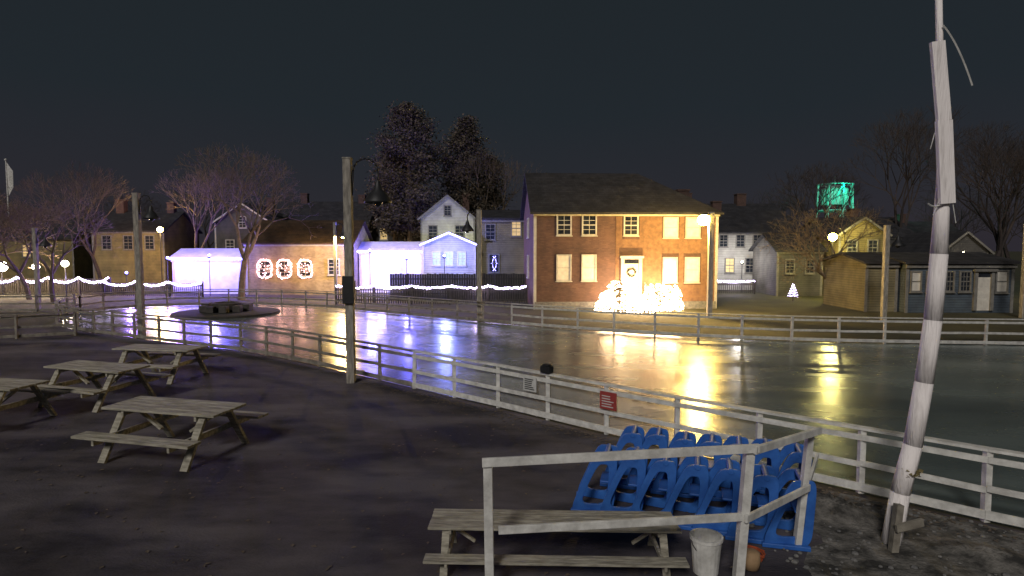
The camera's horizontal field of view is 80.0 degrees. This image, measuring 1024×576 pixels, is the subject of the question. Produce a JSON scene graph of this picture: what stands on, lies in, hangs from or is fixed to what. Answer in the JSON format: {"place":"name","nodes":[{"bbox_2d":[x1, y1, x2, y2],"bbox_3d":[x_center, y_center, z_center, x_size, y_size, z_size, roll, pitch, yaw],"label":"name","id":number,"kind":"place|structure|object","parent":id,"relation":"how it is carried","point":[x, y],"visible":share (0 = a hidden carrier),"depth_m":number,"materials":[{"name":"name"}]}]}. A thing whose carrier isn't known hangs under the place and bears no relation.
{"place":"outdoors","nodes":[
{"label":"outdoors","id":0,"kind":"place"},
{"bbox_2d":[0,222,95,280],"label":"walls","id":1,"kind":"structure","parent":0,"point":[83,264],"depth_m":70.84,"materials":[{"name":"wood"}]},
{"bbox_2d":[0,217,97,238],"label":"roof","id":2,"kind":"structure","parent":1,"relation":"on","point":[69,224],"depth_m":71.84,"materials":[{"name":"stone"}]},
{"bbox_2d":[92,215,198,285],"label":"walls","id":3,"kind":"structure","parent":0,"point":[179,233],"depth_m":62.26,"materials":[{"name":"wood"}]},
{"bbox_2d":[101,235,154,249],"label":"windows","id":4,"kind":"structure","parent":3,"relation":"attached to","point":[149,242],"depth_m":62.00,"materials":[{"name":"clear glass"}]},
{"bbox_2d":[87,212,202,233],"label":"roof","id":5,"kind":"structure","parent":3,"relation":"on","point":[123,222],"depth_m":63.52,"materials":[{"name":"stone"}]},
{"bbox_2d":[215,205,263,247],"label":"walls","id":6,"kind":"structure","parent":0,"point":[225,228],"depth_m":65.72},
{"bbox_2d":[247,226,369,294],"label":"walls","id":7,"kind":"structure","parent":0,"point":[318,257],"depth_m":50.65,"materials":[{"name":"beige brick"}]},
{"bbox_2d":[258,259,340,277],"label":"windows","id":8,"kind":"structure","parent":7,"relation":"attached to","point":[263,270],"depth_m":50.58,"materials":[{"name":"glass"}]},
{"bbox_2d":[241,220,373,243],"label":"roof","id":9,"kind":"structure","parent":7,"relation":"on","point":[287,232],"depth_m":52.13,"materials":[{"name":"brown"}]},
{"bbox_2d":[368,210,378,230],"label":"walls","id":10,"kind":"structure","parent":0,"point":[369,225],"depth_m":74.35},
{"bbox_2d":[283,202,380,223],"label":"roof","id":11,"kind":"structure","parent":10,"relation":"on","point":[330,210],"depth_m":73.49,"materials":[{"name":"stone"}]},
{"bbox_2d":[421,197,476,241],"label":"walls","id":12,"kind":"structure","parent":0,"point":[434,215],"depth_m":61.68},
{"bbox_2d":[428,205,464,239],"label":"windows","id":13,"kind":"structure","parent":12,"relation":"attached to","point":[432,231],"depth_m":61.70,"materials":[{"name":"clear glass"}]},
{"bbox_2d":[482,219,523,292],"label":"walls","id":14,"kind":"structure","parent":0,"point":[507,247],"depth_m":50.90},
{"bbox_2d":[482,210,520,218],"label":"roof","id":15,"kind":"structure","parent":14,"relation":"on","point":[500,214],"depth_m":51.91,"materials":[{"name":"stone"}]},
{"bbox_2d":[484,222,521,272],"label":"windows","id":16,"kind":"structure","parent":14,"relation":"attached to","point":[490,231],"depth_m":50.78,"materials":[{"name":"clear glass"}]},
{"bbox_2d":[0,324,1023,575],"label":"asphalt pavement","id":17,"kind":"structure","parent":0,"point":[198,514],"depth_m":10.35,"materials":[{"name":"asphalt"}]},
{"bbox_2d":[0,378,74,415],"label":"picnic table","id":18,"kind":"object","parent":17,"relation":"on","point":[14,385],"visible":0.96,"depth_m":13.95,"materials":[{"name":"grey wood"}]},
{"bbox_2d":[0,311,76,338],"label":"rail fence","id":19,"kind":"object","parent":17,"relation":"on","point":[16,317],"visible":1,"depth_m":26.73,"materials":[{"name":"white paint"}]},
{"bbox_2d":[37,360,171,412],"bbox_3d":[-10.651,2.469,15.704,2.525,0.955,2.225,1,4,17],"label":"picnic table","id":20,"kind":"object","parent":17,"relation":"on","point":[109,370],"visible":0.91,"depth_m":15.56,"materials":[{"name":"grey wood"}]},
{"bbox_2d":[131,193,159,335],"bbox_3d":[-16.081,-1.008,26.994,1.102,6.340,0.689,0,4,0],"label":"street lamp","id":21,"kind":"object","parent":17,"relation":"on","point":[150,214],"visible":0.95,"depth_m":26.88,"materials":[{"name":"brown wood"}]},
{"bbox_2d":[112,344,220,384],"bbox_3d":[-10.698,2.271,18.597,2.517,0.955,2.225,1,4,9],"label":"picnic table","id":22,"kind":"object","parent":17,"relation":"on","point":[178,351],"visible":0.9,"depth_m":18.49,"materials":[{"name":"grey wood"}]},
{"bbox_2d":[71,396,268,471],"bbox_3d":[-6.507,2.735,11.815,2.514,0.953,2.225,1,4,14],"label":"picnic table","id":23,"kind":"object","parent":17,"relation":"on","point":[202,412],"visible":1,"depth_m":11.54,"materials":[{"name":"grey wood"}]},
{"bbox_2d":[342,157,391,383],"bbox_3d":[-4.173,-0.476,17.709,1.435,6.540,0.793,0,4,0],"label":"street lamp","id":24,"kind":"object","parent":17,"relation":"on","point":[377,196],"visible":1,"depth_m":17.54,"materials":[{"name":"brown wood"}]},
{"bbox_2d":[0,348,1023,575],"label":"fallen leaves","id":25,"kind":"object","parent":17,"relation":"on","point":[825,492],"visible":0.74,"depth_m":11.32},
{"bbox_2d":[423,509,689,575],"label":"picnic table","id":26,"kind":"object","parent":17,"relation":"on","point":[449,523],"visible":0.77,"depth_m":7.43,"materials":[{"name":"grey wood"}]},
{"bbox_2d":[570,444,618,510],"bbox_3d":[1.290,2.901,9.398,0.676,0.913,0.720,1,4,14],"label":"skating aid","id":27,"kind":"object","parent":17,"relation":"on","point":[584,489],"visible":0.58,"depth_m":9.15,"materials":[{"name":"blue plastic"}]},
{"bbox_2d":[600,425,643,489],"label":"skating aid","id":28,"kind":"object","parent":17,"relation":"on","point":[634,434],"visible":0.56,"depth_m":10.12,"materials":[{"name":"blue plastic"}]},
{"bbox_2d":[600,446,647,510],"bbox_3d":[1.699,2.910,9.265,0.676,0.913,0.720,1,4,15],"label":"skating aid","id":29,"kind":"object","parent":17,"relation":"on","point":[640,466],"visible":0.75,"depth_m":9.02,"materials":[{"name":"blue plastic"}]},
{"bbox_2d":[625,427,668,490],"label":"skating aid","id":30,"kind":"object","parent":17,"relation":"on","point":[659,436],"visible":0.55,"depth_m":10.03,"materials":[{"name":"blue plastic"}]},
{"bbox_2d":[482,427,821,575],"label":"lumber barrier","id":31,"kind":"object","parent":17,"relation":"on","point":[744,516],"visible":0.97,"depth_m":6.87,"materials":[{"name":"white paint"}]},
{"bbox_2d":[630,457,677,513],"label":"skating aid","id":32,"kind":"object","parent":17,"relation":"on","point":[668,466],"visible":0.66,"depth_m":8.85,"materials":[{"name":"blue plastic"}]},
{"bbox_2d":[650,431,695,497],"bbox_3d":[2.675,2.855,10.073,0.676,0.913,0.720,1,4,19],"label":"skating aid","id":33,"kind":"object","parent":17,"relation":"on","point":[680,439],"visible":0.43,"depth_m":9.86,"materials":[{"name":"blue plastic"}]},
{"bbox_2d":[663,456,708,530],"bbox_3d":[2.516,2.934,8.921,0.676,0.913,0.720,1,4,17],"label":"skating aid","id":34,"kind":"object","parent":17,"relation":"on","point":[694,466],"visible":0.77,"depth_m":8.68,"materials":[{"name":"blue plastic"}]},
{"bbox_2d":[680,433,721,500],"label":"skating aid","id":35,"kind":"object","parent":17,"relation":"on","point":[707,439],"visible":0.32,"depth_m":9.75,"materials":[{"name":"blue plastic"}]},
{"bbox_2d":[689,528,723,575],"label":"bucket","id":36,"kind":"object","parent":17,"relation":"on","point":[706,545],"visible":1,"depth_m":7.37,"materials":[{"name":"white paint"}]},
{"bbox_2d":[691,458,740,535],"bbox_3d":[2.924,2.945,8.757,0.676,0.913,0.720,1,4,16],"label":"skating aid","id":37,"kind":"object","parent":17,"relation":"on","point":[722,470],"visible":0.73,"depth_m":8.51,"materials":[{"name":"blue plastic"}]},
{"bbox_2d":[709,435,748,501],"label":"skating aid","id":38,"kind":"object","parent":17,"relation":"on","point":[735,440],"visible":0.26,"depth_m":9.88,"materials":[{"name":"blue plastic"}]},
{"bbox_2d":[725,464,778,543],"bbox_3d":[3.333,2.960,8.529,0.676,0.913,0.720,1,4,17],"label":"skating aid","id":39,"kind":"object","parent":17,"relation":"on","point":[765,477],"visible":0.65,"depth_m":8.27,"materials":[{"name":"blue plastic"}]},
{"bbox_2d":[745,545,765,571],"bbox_3d":[3.023,3.357,7.662,0.329,0.220,0.386,0,4,0],"label":"extension cord","id":40,"kind":"object","parent":17,"relation":"on","point":[754,558],"visible":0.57,"depth_m":7.50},
{"bbox_2d":[751,438,779,506],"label":"skating aid","id":41,"kind":"object","parent":17,"relation":"on","point":[773,457],"visible":0.32,"depth_m":9.40,"materials":[{"name":"blue plastic"}]},
{"bbox_2d":[759,443,811,510],"bbox_3d":[4.241,2.897,9.460,0.676,0.913,0.720,1,4,17],"label":"skating aid","id":42,"kind":"object","parent":17,"relation":"on","point":[793,452],"visible":0.31,"depth_m":9.31,"materials":[{"name":"blue plastic"}]},
{"bbox_2d":[755,468,816,551],"bbox_3d":[3.740,2.973,8.351,0.676,0.913,0.720,1,4,14],"label":"skating aid","id":43,"kind":"object","parent":17,"relation":"on","point":[772,539],"visible":0.67,"depth_m":8.09,"materials":[{"name":"blue plastic"}]},
{"bbox_2d":[749,503,1020,575],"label":"gravel stones","id":44,"kind":"object","parent":17,"relation":"on","point":[853,559],"visible":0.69,"depth_m":8.04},
{"bbox_2d":[881,0,972,552],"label":"leaning light pole","id":45,"kind":"object","parent":17,"relation":"on","point":[896,525],"visible":1,"depth_m":7.95,"materials":[{"name":"grey wood"}]},
{"bbox_2d":[0,251,1023,530],"bbox_3d":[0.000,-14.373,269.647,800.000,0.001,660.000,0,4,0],"label":"ground","id":46,"kind":"structure","parent":0,"point":[734,303],"depth_m":35.40,"materials":[{"name":"dirt"},{"name":"gravel"}]},
{"bbox_2d":[0,193,65,269],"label":"bare tree","id":47,"kind":"object","parent":46,"relation":"on","point":[16,250],"visible":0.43,"depth_m":46.70,"materials":[{"name":"brown plant"}]},
{"bbox_2d":[0,294,75,311],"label":"rail fence","id":48,"kind":"object","parent":46,"relation":"on","point":[36,309],"visible":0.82,"depth_m":37.28,"materials":[{"name":"white paint"}]},
{"bbox_2d":[31,228,51,308],"bbox_3d":[-29.576,-1.192,38.508,1.091,5.140,0.689,0,4,0],"label":"street lamp","id":49,"kind":"object","parent":46,"relation":"on","point":[44,243],"visible":0.96,"depth_m":38.39,"materials":[{"name":"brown wood"}]},
{"bbox_2d":[0,197,89,299],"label":"bare tree","id":50,"kind":"object","parent":46,"relation":"on","point":[13,267],"visible":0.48,"depth_m":45.83,"materials":[{"name":"brown plant"}]},
{"bbox_2d":[0,276,110,294],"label":"picket fence","id":51,"kind":"object","parent":46,"relation":"on","point":[71,281],"visible":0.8,"depth_m":50.24,"materials":[{"name":"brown wood"}]},
{"bbox_2d":[0,189,120,301],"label":"bare tree","id":52,"kind":"object","parent":46,"relation":"on","point":[52,269],"visible":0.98,"depth_m":43.66,"materials":[{"name":"brown plant"}]},
{"bbox_2d":[0,159,136,288],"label":"bare tree","id":53,"kind":"object","parent":46,"relation":"on","point":[89,249],"visible":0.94,"depth_m":55.84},
{"bbox_2d":[102,281,203,296],"bbox_3d":[-28.552,0.043,48.468,8.236,1.321,0.220,0,4,3],"label":"picket fence","id":54,"kind":"object","parent":46,"relation":"on","point":[169,285],"visible":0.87,"depth_m":48.47,"materials":[{"name":"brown wood"}]},
{"bbox_2d":[151,158,260,247],"bbox_3d":[-28.637,-6.195,58.021,9.585,12.605,10.266,-1,4,-14],"label":"bare tree","id":55,"kind":"object","parent":46,"relation":"on","point":[198,210],"visible":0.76,"depth_m":56.85,"materials":[{"name":"brown plant"}]},
{"bbox_2d":[168,248,245,293],"bbox_3d":[-25.600,-1.545,53.318,6.500,3.830,4.100,0,4,0],"label":"white tent","id":56,"kind":"object","parent":46,"relation":"on","point":[224,274],"visible":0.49,"depth_m":51.55,"materials":[{"name":"fabric"}]},
{"bbox_2d":[168,142,321,299],"bbox_3d":[-20.115,-5.046,45.823,10.151,12.001,11.877,0,4,0],"label":"bare tree","id":57,"kind":"object","parent":46,"relation":"on","point":[245,254],"visible":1,"depth_m":45.61,"materials":[{"name":"brown plant"}]},
{"bbox_2d":[355,147,422,241],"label":"pine tree","id":58,"kind":"object","parent":46,"relation":"on","point":[395,238],"visible":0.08,"depth_m":68.82,"materials":[{"name":"green plant"}]},
{"bbox_2d":[357,242,422,291],"bbox_3d":[-10.500,-1.943,54.745,5.900,4.430,4.000,0,4,0],"label":"white tent","id":59,"kind":"object","parent":46,"relation":"on","point":[378,268],"visible":0.57,"depth_m":53.01,"materials":[{"name":"fabric"}]},
{"bbox_2d":[358,99,466,241],"bbox_3d":[-10.616,-10.268,65.438,11.477,19.597,11.339,0,4,0],"label":"pine tree","id":60,"kind":"object","parent":46,"relation":"on","point":[410,120],"visible":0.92,"depth_m":64.06,"materials":[{"name":"green plant"}]},
{"bbox_2d":[335,285,527,304],"bbox_3d":[-5.602,0.439,41.989,13.339,1.412,0.202,0,4,3],"label":"picket fence","id":61,"kind":"object","parent":46,"relation":"on","point":[388,289],"visible":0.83,"depth_m":41.98,"materials":[{"name":"brown wood"}]},
{"bbox_2d":[420,232,476,294],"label":"white shed","id":62,"kind":"structure","parent":46,"relation":"on","point":[460,253],"depth_m":49.91,"materials":[{"name":"painted wood siding"},{"name":"paint"}]},
{"bbox_2d":[431,251,466,266],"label":"windows","id":63,"kind":"structure","parent":62,"relation":"in","point":[436,255],"depth_m":49.89,"materials":[{"name":"glass"}]},
{"bbox_2d":[390,273,525,299],"bbox_3d":[-3.750,-0.126,46.038,10.900,1.988,0.080,0,4,0],"label":"stockade fence","id":64,"kind":"object","parent":46,"relation":"on","point":[448,279],"visible":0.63,"depth_m":45.98,"materials":[{"name":"wood"}]},
{"bbox_2d":[432,113,501,215],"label":"pine tree","id":65,"kind":"object","parent":46,"relation":"on","point":[465,131],"visible":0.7,"depth_m":67.37,"materials":[{"name":"green plant"}]},
{"bbox_2d":[461,210,481,318],"bbox_3d":[-2.163,-1.190,32.595,1.113,5.940,0.689,0,4,0],"label":"street lamp","id":66,"kind":"object","parent":46,"relation":"on","point":[467,228],"visible":0.97,"depth_m":32.42,"materials":[{"name":"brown wood"}]},
{"bbox_2d":[428,152,544,209],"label":"bare tree","id":67,"kind":"object","parent":46,"relation":"on","point":[505,180],"visible":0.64,"depth_m":67.40,"materials":[{"name":"brown plant"}]},
{"bbox_2d":[470,153,516,209],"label":"pine tree","id":68,"kind":"object","parent":46,"relation":"on","point":[497,197],"visible":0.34,"depth_m":70.54,"materials":[{"name":"green plant"}]},
{"bbox_2d":[0,178,1023,256],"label":"distant trees","id":69,"kind":"object","parent":46,"relation":"on","point":[791,213],"visible":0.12,"depth_m":99.31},
{"bbox_2d":[54,295,1023,527],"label":"rink fence","id":70,"kind":"object","parent":46,"relation":"on","point":[984,513],"visible":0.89,"depth_m":12.68,"materials":[{"name":"white paint"}]},
{"bbox_2d":[79,289,1023,344],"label":"rink fence","id":71,"kind":"object","parent":46,"relation":"on","point":[884,340],"visible":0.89,"depth_m":28.02,"materials":[{"name":"white paint"}]},
{"bbox_2d":[602,281,630,311],"bbox_3d":[6.612,0.491,37.737,2.209,1.901,1.923,0,4,0],"label":"lit bush","id":72,"kind":"object","parent":46,"relation":"on","point":[619,293],"visible":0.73,"depth_m":37.56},
{"bbox_2d":[535,301,715,309],"bbox_3d":[7.288,1.106,39.053,11.710,0.480,0.069,0,4,-3],"label":"foundation","id":73,"kind":"object","parent":46,"relation":"on","point":[694,304],"visible":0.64,"depth_m":38.88,"materials":[{"name":"stone"}]},
{"bbox_2d":[659,285,683,310],"bbox_3d":[9.912,0.620,37.944,1.637,1.628,1.434,0,4,0],"label":"lit bush","id":74,"kind":"object","parent":46,"relation":"on","point":[672,291],"visible":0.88,"depth_m":37.76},
{"bbox_2d":[698,212,714,315],"bbox_3d":[10.735,-1.265,33.993,0.890,5.900,0.663,0,4,0],"label":"street lamp","id":75,"kind":"object","parent":46,"relation":"on","point":[704,219],"visible":0.92,"depth_m":33.85,"materials":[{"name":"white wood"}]},
{"bbox_2d":[764,160,874,221],"bbox_3d":[32.764,-7.093,65.753,10.875,13.344,11.796,2,4,23],"label":"bare tree","id":76,"kind":"object","parent":46,"relation":"on","point":[821,188],"visible":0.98,"depth_m":64.48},
{"bbox_2d":[757,199,892,288],"bbox_3d":[22.065,-2.548,42.308,8.473,7.524,7.980,0,4,0],"label":"bare tree","id":77,"kind":"object","parent":46,"relation":"on","point":[818,270],"visible":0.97,"depth_m":41.47,"materials":[{"name":"brown plant"}]},
{"bbox_2d":[818,252,902,311],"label":"beige shed","id":78,"kind":"structure","parent":46,"relation":"on","point":[852,280],"depth_m":38.14,"materials":[{"name":"painted wood siding"},{"name":"asphalt shingles"}]},
{"bbox_2d":[880,225,904,319],"bbox_3d":[20.619,-0.818,33.021,1.102,5.140,0.689,0,4,0],"label":"street lamp","id":79,"kind":"object","parent":46,"relation":"on","point":[897,243],"visible":0.96,"depth_m":32.90,"materials":[{"name":"brown wood"}]},
{"bbox_2d":[832,102,992,227],"bbox_3d":[40.346,-9.395,62.114,12.221,18.420,17.096,4,5,42],"label":"bare tree","id":80,"kind":"object","parent":46,"relation":"on","point":[898,139],"visible":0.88,"depth_m":60.97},
{"bbox_2d":[913,122,1023,258],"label":"bare tree","id":81,"kind":"object","parent":46,"relation":"on","point":[1005,248],"visible":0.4,"depth_m":65.68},
{"bbox_2d":[916,120,1023,256],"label":"bare tree","id":82,"kind":"object","parent":46,"relation":"on","point":[984,209],"visible":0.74,"depth_m":58.57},
{"bbox_2d":[954,131,1023,255],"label":"bare tree","id":83,"kind":"object","parent":46,"relation":"on","point":[1003,237],"visible":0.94,"depth_m":54.71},
{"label":"walls","id":84,"kind":"object","parent":46,"relation":"on","visible":0},
{"bbox_2d":[706,204,779,210],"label":"roof","id":85,"kind":"structure","parent":84,"relation":"on","point":[751,207],"depth_m":80.96,"materials":[{"name":"stone"}]},
{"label":"walls","id":86,"kind":"object","parent":46,"relation":"on","visible":0},
{"bbox_2d":[902,221,959,231],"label":"roof","id":87,"kind":"structure","parent":86,"relation":"on","point":[919,226],"depth_m":80.33,"materials":[{"name":"stone"}]},
{"bbox_2d":[0,0,1023,251],"label":"sky","id":88,"kind":"structure","parent":0,"point":[711,99],"materials":[{"name":"black"}]},
{"bbox_2d":[59,305,1023,528],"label":"ice","id":89,"kind":"structure","parent":0,"point":[977,398],"depth_m":18.91,"materials":[{"name":"ice"}]},
{"bbox_2d":[170,301,279,318],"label":"planter island","id":90,"kind":"structure","parent":89,"relation":"on","point":[225,310],"depth_m":35.43,"materials":[{"name":"grey stone"}]},
{"bbox_2d":[524,195,717,306],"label":"walls","id":91,"kind":"structure","parent":0,"point":[550,244],"depth_m":38.77,"materials":[{"name":"brown brick"}]},
{"bbox_2d":[526,216,700,283],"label":"windows","id":92,"kind":"structure","parent":91,"relation":"attached to","point":[630,229],"depth_m":38.77,"materials":[{"name":"glass"}]},
{"bbox_2d":[520,173,723,220],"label":"roof","id":93,"kind":"structure","parent":91,"relation":"on","point":[587,193],"depth_m":40.15,"materials":[{"name":"stone"}]},
{"bbox_2d":[533,214,719,309],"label":"trim","id":94,"kind":"structure","parent":91,"relation":"attached to","point":[716,262],"depth_m":38.63,"materials":[{"name":"paint"}]},
{"bbox_2d":[620,256,643,296],"bbox_3d":[7.613,-0.719,38.851,1.510,2.650,0.258,0,4,-3],"label":"door","id":95,"kind":"structure","parent":91,"relation":"attached to","point":[634,283],"depth_m":38.89,"materials":[{"name":"paint"}]},
{"bbox_2d":[615,216,715,300],"bbox_3d":[9.806,-1.856,38.995,6.455,5.398,0.059,0,4,-3],"label":"siding","id":96,"kind":"object","parent":91,"relation":"attached to","point":[651,260],"visible":0.88,"depth_m":38.98,"materials":[{"name":"brick"}]},
{"bbox_2d":[717,235,752,289],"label":"walls","id":97,"kind":"structure","parent":0,"point":[739,255],"depth_m":54.93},
{"bbox_2d":[718,235,760,273],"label":"windows","id":98,"kind":"structure","parent":97,"relation":"attached to","point":[730,262],"depth_m":54.81,"materials":[{"name":"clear glass"}]},
{"bbox_2d":[718,211,800,232],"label":"roof","id":99,"kind":"structure","parent":97,"relation":"on","point":[743,222],"depth_m":56.19,"materials":[{"name":"stone"}]},
{"bbox_2d":[752,238,820,295],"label":"walls","id":100,"kind":"structure","parent":0,"point":[764,269],"depth_m":49.16,"materials":[{"name":"wood"}]},
{"bbox_2d":[748,234,827,251],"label":"roof","id":101,"kind":"structure","parent":100,"relation":"on","point":[775,246],"depth_m":50.05,"materials":[{"name":"stone"}]},
{"bbox_2d":[816,182,853,215],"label":"water tower","id":102,"kind":"structure","parent":0,"point":[835,202],"depth_m":87.69,"materials":[{"name":"metal"}]},
{"bbox_2d":[815,219,882,294],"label":"walls","id":103,"kind":"structure","parent":0,"point":[862,244],"depth_m":47.36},
{"bbox_2d":[798,216,880,236],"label":"roof","id":104,"kind":"structure","parent":103,"relation":"on","point":[848,225],"depth_m":49.66,"materials":[{"name":"stone"}]},
{"bbox_2d":[807,221,895,246],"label":"walls","id":105,"kind":"structure","parent":0,"point":[892,241],"depth_m":59.84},
{"bbox_2d":[800,217,913,237],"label":"roof","id":106,"kind":"structure","parent":105,"relation":"on","point":[904,230],"depth_m":62.00,"materials":[{"name":"stone"}]},
{"bbox_2d":[754,490,1023,575],"bbox_3d":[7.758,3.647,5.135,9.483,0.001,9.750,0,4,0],"label":"gravel","id":107,"kind":"structure","parent":0,"point":[870,561],"depth_m":8.05,"materials":[{"name":"gravel"}]},
{"bbox_2d":[897,264,1013,312],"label":"walls","id":108,"kind":"structure","parent":0,"point":[956,302],"depth_m":36.74,"materials":[{"name":"wood"}]},
{"bbox_2d":[873,252,1021,263],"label":"roof","id":109,"kind":"structure","parent":108,"relation":"on","point":[953,258],"depth_m":37.35,"materials":[{"name":"stone"}]},
{"bbox_2d":[909,270,1009,293],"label":"windows","id":110,"kind":"structure","parent":108,"relation":"attached to","point":[1001,282],"depth_m":36.61,"materials":[{"name":"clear glass"}]},
{"bbox_2d":[904,265,1017,312],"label":"trim","id":111,"kind":"structure","parent":108,"relation":"attached to","point":[1013,267],"depth_m":36.58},
{"bbox_2d":[972,269,997,310],"bbox_3d":[28.300,0.114,36.561,1.360,2.500,0.258,0,4,0],"label":"door","id":112,"kind":"structure","parent":108,"relation":"attached to","point":[983,289],"depth_m":36.60,"materials":[{"name":"white paint"}]},
{"bbox_2d":[949,234,987,252],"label":"walls","id":113,"kind":"structure","parent":0,"point":[967,243],"depth_m":51.88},
{"bbox_2d":[890,231,991,253],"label":"roof","id":114,"kind":"structure","parent":113,"relation":"on","point":[917,242],"depth_m":55.83,"materials":[{"name":"stone"}]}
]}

